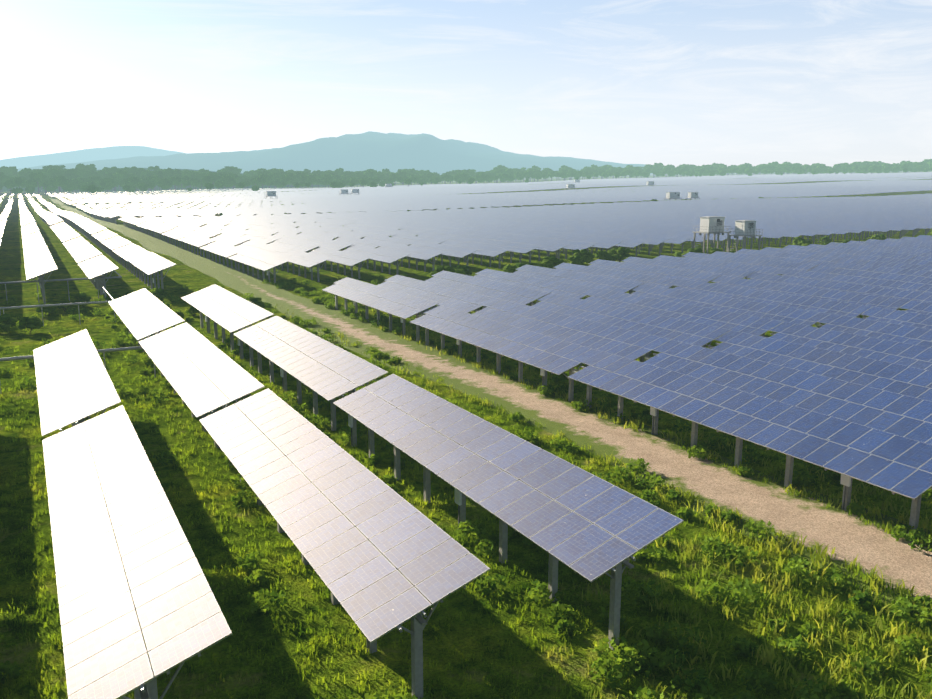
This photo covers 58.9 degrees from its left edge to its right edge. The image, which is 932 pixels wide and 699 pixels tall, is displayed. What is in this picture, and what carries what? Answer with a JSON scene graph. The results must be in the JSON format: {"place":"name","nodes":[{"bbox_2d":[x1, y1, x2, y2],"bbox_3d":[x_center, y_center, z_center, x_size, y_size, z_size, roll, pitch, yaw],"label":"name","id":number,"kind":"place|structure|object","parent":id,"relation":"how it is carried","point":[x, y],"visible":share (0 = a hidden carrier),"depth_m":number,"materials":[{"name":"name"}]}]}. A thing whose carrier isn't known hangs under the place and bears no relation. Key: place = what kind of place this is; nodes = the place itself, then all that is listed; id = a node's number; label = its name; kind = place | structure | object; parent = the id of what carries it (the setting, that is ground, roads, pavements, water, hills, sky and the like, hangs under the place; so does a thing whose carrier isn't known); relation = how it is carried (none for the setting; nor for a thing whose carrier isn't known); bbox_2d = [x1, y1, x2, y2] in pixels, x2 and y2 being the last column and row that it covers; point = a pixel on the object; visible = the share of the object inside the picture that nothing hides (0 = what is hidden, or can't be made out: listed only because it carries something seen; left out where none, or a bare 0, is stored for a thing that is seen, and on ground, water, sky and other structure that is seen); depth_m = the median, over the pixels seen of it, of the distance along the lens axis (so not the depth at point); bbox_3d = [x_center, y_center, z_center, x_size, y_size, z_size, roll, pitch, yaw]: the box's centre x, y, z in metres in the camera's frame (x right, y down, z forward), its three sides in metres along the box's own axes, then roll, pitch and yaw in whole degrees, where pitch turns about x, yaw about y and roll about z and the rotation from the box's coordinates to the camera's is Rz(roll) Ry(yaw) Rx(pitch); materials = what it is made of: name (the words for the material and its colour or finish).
{"place":"outdoors","nodes":[
{"label":"outdoors","id":0,"kind":"place"},
{"bbox_2d":[0,146,182,168],"bbox_3d":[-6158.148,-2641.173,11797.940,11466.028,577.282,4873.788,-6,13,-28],"label":"mountain","id":1,"kind":"structure","parent":0,"point":[95,154],"depth_m":11411.02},
{"bbox_2d":[1,168,400,191],"bbox_3d":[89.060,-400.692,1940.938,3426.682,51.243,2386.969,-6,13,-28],"label":"forest ridge","id":2,"kind":"structure","parent":0,"point":[5,189],"depth_m":1450.35,"materials":[{"name":"green plant"}]},
{"bbox_2d":[18,131,663,174],"bbox_3d":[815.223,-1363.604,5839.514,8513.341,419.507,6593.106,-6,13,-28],"label":"mountain","id":3,"kind":"structure","parent":0,"point":[391,152],"depth_m":5384.12,"materials":[{"name":"teal stone"}]},
{"bbox_2d":[0,171,931,698],"bbox_3d":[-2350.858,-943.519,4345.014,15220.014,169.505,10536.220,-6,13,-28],"label":"ground","id":4,"kind":"structure","parent":0,"point":[176,277],"depth_m":28.79,"materials":[{"name":"green plant"}]},
{"bbox_2d":[0,172,9,194],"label":"tree","id":5,"kind":"object","parent":4,"relation":"on","point":[3,178],"visible":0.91,"depth_m":953.76,"materials":[{"name":"green plant"}]},
{"bbox_2d":[0,313,17,331],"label":"bush","id":6,"kind":"object","parent":4,"relation":"on","point":[7,321],"visible":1,"depth_m":73.49,"materials":[{"name":"green plant"}]},
{"bbox_2d":[0,166,17,175],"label":"tree","id":7,"kind":"object","parent":4,"relation":"on","point":[12,170],"visible":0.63,"depth_m":1093.62,"materials":[{"name":"green plant"}]},
{"bbox_2d":[4,180,15,193],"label":"tree","id":8,"kind":"object","parent":4,"relation":"on","point":[9,183],"visible":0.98,"depth_m":894.76,"materials":[{"name":"green plant"}]},
{"bbox_2d":[12,177,25,195],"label":"tree","id":9,"kind":"object","parent":4,"relation":"on","point":[18,181],"visible":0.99,"depth_m":894.70,"materials":[{"name":"green plant"}]},
{"bbox_2d":[18,168,31,179],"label":"tree","id":10,"kind":"object","parent":4,"relation":"on","point":[25,172],"visible":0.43,"depth_m":1029.83,"materials":[{"name":"green plant"}]},
{"bbox_2d":[24,186,34,192],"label":"lone tree","id":11,"kind":"object","parent":4,"relation":"on","point":[29,189],"visible":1,"depth_m":881.02,"materials":[{"name":"green plant"}]},
{"bbox_2d":[17,316,42,332],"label":"bush","id":12,"kind":"object","parent":4,"relation":"on","point":[32,322],"visible":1,"depth_m":73.02,"materials":[{"name":"green plant"}]},
{"bbox_2d":[25,179,37,193],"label":"tree","id":13,"kind":"object","parent":4,"relation":"on","point":[29,182],"visible":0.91,"depth_m":907.62,"materials":[{"name":"green plant"}]},
{"bbox_2d":[29,172,45,193],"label":"tree","id":14,"kind":"object","parent":4,"relation":"on","point":[39,176],"visible":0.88,"depth_m":945.34,"materials":[{"name":"green plant"}]},
{"bbox_2d":[36,303,54,315],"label":"bush","id":15,"kind":"object","parent":4,"relation":"on","point":[44,309],"visible":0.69,"depth_m":82.83,"materials":[{"name":"green plant"}]},
{"bbox_2d":[42,185,57,191],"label":"tree","id":16,"kind":"object","parent":4,"relation":"on","point":[50,188],"visible":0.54,"depth_m":945.45,"materials":[{"name":"green plant"}]},
{"bbox_2d":[42,165,58,191],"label":"tree","id":17,"kind":"object","parent":4,"relation":"on","point":[49,167],"visible":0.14,"depth_m":1111.51,"materials":[{"name":"green plant"}]},
{"bbox_2d":[42,168,64,193],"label":"tree","id":18,"kind":"object","parent":4,"relation":"on","point":[52,172],"visible":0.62,"depth_m":1012.13,"materials":[{"name":"green plant"}]},
{"bbox_2d":[49,175,67,194],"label":"tree","id":19,"kind":"object","parent":4,"relation":"on","point":[61,181],"visible":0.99,"depth_m":919.62,"materials":[{"name":"green plant"}]},
{"bbox_2d":[58,301,72,310],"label":"bush","id":20,"kind":"object","parent":4,"relation":"on","point":[65,307],"visible":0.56,"depth_m":86.19,"materials":[{"name":"green plant"}]},
{"bbox_2d":[62,182,74,194],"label":"tree","id":21,"kind":"object","parent":4,"relation":"on","point":[70,186],"visible":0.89,"depth_m":934.82,"materials":[{"name":"green plant"}]},
{"bbox_2d":[64,169,82,179],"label":"tree","id":22,"kind":"object","parent":4,"relation":"on","point":[71,174],"visible":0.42,"depth_m":1035.50,"materials":[{"name":"green plant"}]},
{"bbox_2d":[69,178,82,193],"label":"tree","id":23,"kind":"object","parent":4,"relation":"on","point":[75,181],"visible":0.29,"depth_m":974.07,"materials":[{"name":"green plant"}]},
{"bbox_2d":[0,271,155,393],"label":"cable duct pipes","id":24,"kind":"object","parent":4,"relation":"on","point":[103,351],"visible":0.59,"depth_m":76.67,"materials":[{"name":"metal"}]},
{"bbox_2d":[73,293,91,306],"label":"bush","id":25,"kind":"object","parent":4,"relation":"on","point":[82,297],"visible":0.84,"depth_m":88.83,"materials":[{"name":"green plant"}]},
{"bbox_2d":[77,182,88,193],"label":"tree","id":26,"kind":"object","parent":4,"relation":"on","point":[80,185],"visible":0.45,"depth_m":938.82,"materials":[{"name":"green plant"}]},
{"bbox_2d":[75,163,96,171],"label":"tree","id":27,"kind":"object","parent":4,"relation":"on","point":[90,166],"visible":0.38,"depth_m":1125.84,"materials":[{"name":"green plant"}]},
{"bbox_2d":[86,184,98,194],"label":"lone tree","id":28,"kind":"object","parent":4,"relation":"on","point":[92,188],"visible":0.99,"depth_m":800.97,"materials":[{"name":"green plant"}]},
{"bbox_2d":[88,176,101,193],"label":"tree","id":29,"kind":"object","parent":4,"relation":"on","point":[96,180],"visible":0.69,"depth_m":978.91,"materials":[{"name":"green plant"}]},
{"bbox_2d":[95,170,107,178],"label":"tree","id":30,"kind":"object","parent":4,"relation":"on","point":[101,174],"visible":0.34,"depth_m":1079.99,"materials":[{"name":"green plant"}]},
{"bbox_2d":[99,178,114,191],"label":"tree","id":31,"kind":"object","parent":4,"relation":"on","point":[104,185],"visible":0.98,"depth_m":944.04,"materials":[{"name":"green plant"}]},
{"bbox_2d":[102,167,122,191],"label":"tree","id":32,"kind":"object","parent":4,"relation":"on","point":[106,170],"visible":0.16,"depth_m":1103.14,"materials":[{"name":"green plant"}]},
{"bbox_2d":[112,170,134,192],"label":"tree","id":33,"kind":"object","parent":4,"relation":"on","point":[121,174],"visible":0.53,"depth_m":1019.45,"materials":[{"name":"green plant"}]},
{"bbox_2d":[122,166,143,190],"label":"tree","id":34,"kind":"object","parent":4,"relation":"on","point":[133,169],"visible":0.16,"depth_m":1110.81,"materials":[{"name":"green plant"}]},
{"bbox_2d":[137,182,147,194],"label":"lone tree","id":35,"kind":"object","parent":4,"relation":"on","point":[142,185],"visible":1,"depth_m":898.75,"materials":[{"name":"green plant"}]},
{"bbox_2d":[141,170,153,190],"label":"tree","id":36,"kind":"object","parent":4,"relation":"on","point":[147,173],"visible":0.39,"depth_m":1070.76,"materials":[{"name":"green plant"}]},
{"bbox_2d":[147,166,162,190],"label":"tree","id":37,"kind":"object","parent":4,"relation":"on","point":[155,168],"visible":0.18,"depth_m":1159.99,"materials":[{"name":"green plant"}]},
{"bbox_2d":[152,170,166,190],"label":"tree","id":38,"kind":"object","parent":4,"relation":"on","point":[161,173],"visible":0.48,"depth_m":1056.89,"materials":[{"name":"green plant"}]},
{"bbox_2d":[154,288,168,300],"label":"bush","id":39,"kind":"object","parent":4,"relation":"on","point":[160,293],"visible":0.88,"depth_m":92.92,"materials":[{"name":"green plant"}]},
{"bbox_2d":[157,178,172,192],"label":"tree","id":40,"kind":"object","parent":4,"relation":"on","point":[165,183],"visible":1,"depth_m":956.73,"materials":[{"name":"green plant"}]},
{"bbox_2d":[157,168,177,191],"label":"tree","id":41,"kind":"object","parent":4,"relation":"on","point":[169,172],"visible":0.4,"depth_m":1065.01,"materials":[{"name":"green plant"}]},
{"bbox_2d":[170,176,181,192],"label":"tree","id":42,"kind":"object","parent":4,"relation":"on","point":[176,180],"visible":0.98,"depth_m":966.02,"materials":[{"name":"green plant"}]},
{"bbox_2d":[182,170,195,187],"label":"tree","id":43,"kind":"object","parent":4,"relation":"on","point":[190,173],"visible":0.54,"depth_m":1066.28,"materials":[{"name":"green plant"}]},
{"bbox_2d":[188,307,199,314],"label":"bush","id":44,"kind":"object","parent":4,"relation":"on","point":[194,310],"visible":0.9,"depth_m":82.93,"materials":[{"name":"green plant"}]},
{"bbox_2d":[189,178,200,190],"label":"tree","id":45,"kind":"object","parent":4,"relation":"on","point":[194,182],"visible":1,"depth_m":984.61,"materials":[{"name":"green plant"}]},
{"bbox_2d":[193,172,205,188],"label":"tree","id":46,"kind":"object","parent":4,"relation":"on","point":[198,175],"visible":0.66,"depth_m":1056.88,"materials":[{"name":"green plant"}]},
{"bbox_2d":[201,176,213,191],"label":"tree","id":47,"kind":"object","parent":4,"relation":"on","point":[207,179],"visible":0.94,"depth_m":974.53,"materials":[{"name":"green plant"}]},
{"bbox_2d":[204,183,213,192],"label":"lone tree","id":48,"kind":"object","parent":4,"relation":"on","point":[209,186],"visible":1,"depth_m":851.20,"materials":[{"name":"green plant"}]},
{"bbox_2d":[205,172,220,188],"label":"tree","id":49,"kind":"object","parent":4,"relation":"on","point":[215,176],"visible":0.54,"depth_m":1015.00,"materials":[{"name":"green plant"}]},
{"bbox_2d":[215,180,224,187],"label":"lone tree","id":50,"kind":"object","parent":4,"relation":"on","point":[219,184],"visible":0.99,"depth_m":950.27,"materials":[{"name":"green plant"}]},
{"bbox_2d":[220,175,235,188],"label":"tree","id":51,"kind":"object","parent":4,"relation":"on","point":[228,181],"visible":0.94,"depth_m":994.80,"materials":[{"name":"green plant"}]},
{"bbox_2d":[222,166,241,188],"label":"tree","id":52,"kind":"object","parent":4,"relation":"on","point":[235,170],"visible":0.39,"depth_m":1206.26,"materials":[{"name":"green plant"}]},
{"bbox_2d":[249,297,265,308],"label":"bush","id":53,"kind":"object","parent":4,"relation":"on","point":[257,301],"visible":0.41,"depth_m":83.54,"materials":[{"name":"green plant"}]},
{"bbox_2d":[256,176,267,188],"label":"tree","id":54,"kind":"object","parent":4,"relation":"on","point":[262,179],"visible":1,"depth_m":1010.25,"materials":[{"name":"green plant"}]},
{"bbox_2d":[267,172,281,185],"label":"tree","id":55,"kind":"object","parent":4,"relation":"on","point":[276,175],"visible":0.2,"depth_m":1106.83,"materials":[{"name":"green plant"}]},
{"bbox_2d":[267,168,283,172],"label":"tree","id":56,"kind":"object","parent":4,"relation":"on","point":[272,170],"visible":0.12,"depth_m":1183.15,"materials":[{"name":"green plant"}]},
{"bbox_2d":[274,179,283,187],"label":"tree","id":57,"kind":"object","parent":4,"relation":"on","point":[277,182],"visible":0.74,"depth_m":1067.20,"materials":[{"name":"green plant"}]},
{"bbox_2d":[280,172,295,187],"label":"tree","id":58,"kind":"object","parent":4,"relation":"on","point":[291,175],"visible":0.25,"depth_m":1095.92,"materials":[{"name":"green plant"}]},
{"bbox_2d":[294,172,307,181],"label":"tree","id":59,"kind":"object","parent":4,"relation":"on","point":[298,175],"visible":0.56,"depth_m":1123.30,"materials":[{"name":"green plant"}]},
{"bbox_2d":[319,174,331,185],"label":"tree","id":60,"kind":"object","parent":4,"relation":"on","point":[325,176],"visible":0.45,"depth_m":1132.11,"materials":[{"name":"green plant"}]},
{"bbox_2d":[333,168,344,175],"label":"tree","id":61,"kind":"object","parent":4,"relation":"on","point":[340,171],"visible":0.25,"depth_m":1273.69,"materials":[{"name":"green plant"}]},
{"bbox_2d":[359,178,367,185],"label":"lone tree","id":62,"kind":"object","parent":4,"relation":"on","point":[362,181],"visible":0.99,"depth_m":1059.25,"materials":[{"name":"green plant"}]},
{"bbox_2d":[364,171,374,177],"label":"tree","id":63,"kind":"object","parent":4,"relation":"on","point":[369,173],"visible":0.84,"depth_m":1244.20,"materials":[{"name":"green plant"}]},
{"bbox_2d":[374,172,385,185],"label":"tree","id":64,"kind":"object","parent":4,"relation":"on","point":[378,175],"visible":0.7,"depth_m":1249.09,"materials":[{"name":"green plant"}]},
{"bbox_2d":[430,176,439,183],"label":"tree","id":65,"kind":"object","parent":4,"relation":"on","point":[435,179],"visible":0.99,"depth_m":1236.52,"materials":[{"name":"green plant"}]},
{"bbox_2d":[430,265,464,276],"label":"bush","id":66,"kind":"object","parent":4,"relation":"on","point":[438,269],"visible":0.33,"depth_m":103.62,"materials":[{"name":"green plant"}]},
{"bbox_2d":[40,266,858,651],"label":"combiner boxes","id":67,"kind":"object","parent":4,"relation":"on","point":[844,480],"visible":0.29,"depth_m":41.79,"materials":[{"name":"white paint"}]},
{"bbox_2d":[453,265,471,275],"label":"bush","id":68,"kind":"object","parent":4,"relation":"on","point":[467,272],"visible":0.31,"depth_m":114.55,"materials":[{"name":"green plant"}]},
{"bbox_2d":[456,173,468,183],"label":"tree","id":69,"kind":"object","parent":4,"relation":"on","point":[462,176],"visible":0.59,"depth_m":1320.08,"materials":[{"name":"green plant"}]},
{"bbox_2d":[0,231,931,698],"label":"solar panels","id":70,"kind":"object","parent":4,"relation":"on","point":[844,391],"visible":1,"depth_m":38.73,"materials":[{"name":"blue glass"}]},
{"bbox_2d":[0,172,931,242],"bbox_3d":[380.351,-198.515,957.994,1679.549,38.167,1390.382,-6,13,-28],"label":"solar tables","id":71,"kind":"object","parent":4,"relation":"on","point":[771,214],"visible":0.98,"depth_m":340.05,"materials":[{"name":"blue glass"}]},
{"bbox_2d":[0,275,931,698],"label":"weeds","id":72,"kind":"object","parent":4,"relation":"on","point":[634,661],"visible":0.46,"depth_m":27.98,"materials":[{"name":"green plant"}]},
{"bbox_2d":[0,203,931,698],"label":"support posts","id":73,"kind":"object","parent":4,"relation":"on","point":[150,687],"visible":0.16,"depth_m":48.71,"materials":[{"name":"metal"}]},
{"bbox_2d":[0,294,931,698],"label":"grass tufts","id":74,"kind":"object","parent":4,"relation":"on","point":[276,618],"visible":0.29,"depth_m":27.64,"materials":[{"name":"green plant"}]},
{"bbox_2d":[475,174,486,182],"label":"tree","id":75,"kind":"object","parent":4,"relation":"on","point":[480,178],"visible":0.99,"depth_m":1321.21,"materials":[{"name":"green plant"}]},
{"bbox_2d":[51,199,931,626],"bbox_3d":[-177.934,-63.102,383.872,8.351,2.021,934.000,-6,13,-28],"label":"dirt track","id":76,"kind":"structure","parent":4,"relation":"on","point":[839,531],"depth_m":40.96,"materials":[{"name":"beige soil"}]},
{"bbox_2d":[502,263,526,272],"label":"bush","id":77,"kind":"object","parent":4,"relation":"on","point":[508,268],"visible":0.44,"depth_m":112.88,"materials":[{"name":"green plant"}]},
{"bbox_2d":[514,172,523,182],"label":"tree","id":78,"kind":"object","parent":4,"relation":"on","point":[517,175],"visible":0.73,"depth_m":1434.27,"materials":[{"name":"green plant"}]},
{"bbox_2d":[541,256,563,268],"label":"bush","id":79,"kind":"object","parent":4,"relation":"on","point":[550,261],"visible":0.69,"depth_m":118.51,"materials":[{"name":"green plant"}]},
{"bbox_2d":[566,256,584,265],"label":"bush","id":80,"kind":"object","parent":4,"relation":"on","point":[576,260],"visible":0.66,"depth_m":122.67,"materials":[{"name":"green plant"}]},
{"bbox_2d":[572,170,582,177],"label":"tree","id":81,"kind":"object","parent":4,"relation":"on","point":[575,174],"visible":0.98,"depth_m":1489.68,"materials":[{"name":"green plant"}]},
{"bbox_2d":[570,249,593,262],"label":"bush","id":82,"kind":"object","parent":4,"relation":"on","point":[585,256],"visible":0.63,"depth_m":131.91,"materials":[{"name":"green plant"}]},
{"bbox_2d":[595,250,619,260],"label":"bush","id":83,"kind":"object","parent":4,"relation":"on","point":[604,255],"visible":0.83,"depth_m":133.46,"materials":[{"name":"green plant"}]},
{"bbox_2d":[609,247,630,261],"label":"bush","id":84,"kind":"object","parent":4,"relation":"on","point":[622,252],"visible":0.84,"depth_m":137.93,"materials":[{"name":"green plant"}]},
{"bbox_2d":[327,324,931,698],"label":"tall weeds","id":85,"kind":"object","parent":4,"relation":"on","point":[819,611],"visible":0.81,"depth_m":26.92,"materials":[{"name":"green plant"}]},
{"bbox_2d":[673,248,702,256],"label":"bush","id":86,"kind":"object","parent":4,"relation":"on","point":[681,254],"visible":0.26,"depth_m":134.19,"materials":[{"name":"green plant"}]},
{"bbox_2d":[695,168,705,174],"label":"tree","id":87,"kind":"object","parent":4,"relation":"on","point":[701,170],"visible":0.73,"depth_m":1603.22,"materials":[{"name":"green plant"}]},
{"bbox_2d":[692,226,730,253],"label":"support platform","id":88,"kind":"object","parent":4,"relation":"on","point":[707,233],"visible":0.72,"depth_m":152.47,"materials":[{"name":"metal"}]},
{"bbox_2d":[698,216,724,235],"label":"inverter cabin","id":89,"kind":"object","parent":88,"relation":"attached to","point":[710,222],"visible":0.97,"depth_m":152.30,"materials":[{"name":"white metal"}]},
{"bbox_2d":[727,229,762,251],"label":"support platform","id":90,"kind":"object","parent":4,"relation":"on","point":[743,243],"visible":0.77,"depth_m":148.10,"materials":[{"name":"metal"}]},
{"bbox_2d":[733,220,755,238],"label":"transformer cabin","id":91,"kind":"object","parent":90,"relation":"on","point":[745,225],"visible":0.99,"depth_m":148.00,"materials":[{"name":"white metal"}]},
{"bbox_2d":[761,164,772,173],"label":"tree","id":92,"kind":"object","parent":4,"relation":"on","point":[765,167],"visible":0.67,"depth_m":1624.41,"materials":[{"name":"green plant"}]},
{"bbox_2d":[792,237,809,244],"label":"bush","id":93,"kind":"object","parent":4,"relation":"on","point":[796,240],"visible":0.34,"depth_m":159.19,"materials":[{"name":"green plant"}]},
{"bbox_2d":[795,240,811,245],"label":"bush","id":94,"kind":"object","parent":4,"relation":"on","point":[805,243],"visible":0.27,"depth_m":152.76,"materials":[{"name":"green plant"}]},
{"bbox_2d":[817,165,826,173],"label":"tree","id":95,"kind":"object","parent":4,"relation":"on","point":[821,168],"visible":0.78,"depth_m":1561.01,"materials":[{"name":"green plant"}]},
{"bbox_2d":[871,234,885,239],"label":"bush","id":96,"kind":"object","parent":4,"relation":"on","point":[880,237],"visible":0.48,"depth_m":172.86,"materials":[{"name":"green plant"}]},
{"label":"inverter cabin platform","id":97,"kind":"object","parent":4,"relation":"on","visible":0},
{"bbox_2d":[666,192,679,199],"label":"inverter cabin","id":98,"kind":"object","parent":97,"relation":"attached to","point":[673,194],"visible":0.97,"depth_m":427.34,"materials":[{"name":"white metal"}]},
{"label":"inverter cabin platform","id":99,"kind":"object","parent":4,"relation":"on","visible":0},
{"bbox_2d":[687,192,697,198],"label":"inverter cabin","id":100,"kind":"object","parent":99,"relation":"on","point":[693,195],"visible":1,"depth_m":439.65,"materials":[{"name":"white metal"}]},
{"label":"inverter cabin platform","id":101,"kind":"object","parent":4,"relation":"on","visible":0},
{"bbox_2d":[266,191,275,196],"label":"inverter cabin","id":102,"kind":"object","parent":101,"relation":"on","point":[270,193],"visible":1,"depth_m":553.52,"materials":[{"name":"white metal"}]},
{"bbox_2d":[0,0,931,166],"label":"sky","id":103,"kind":"structure","parent":0,"point":[676,83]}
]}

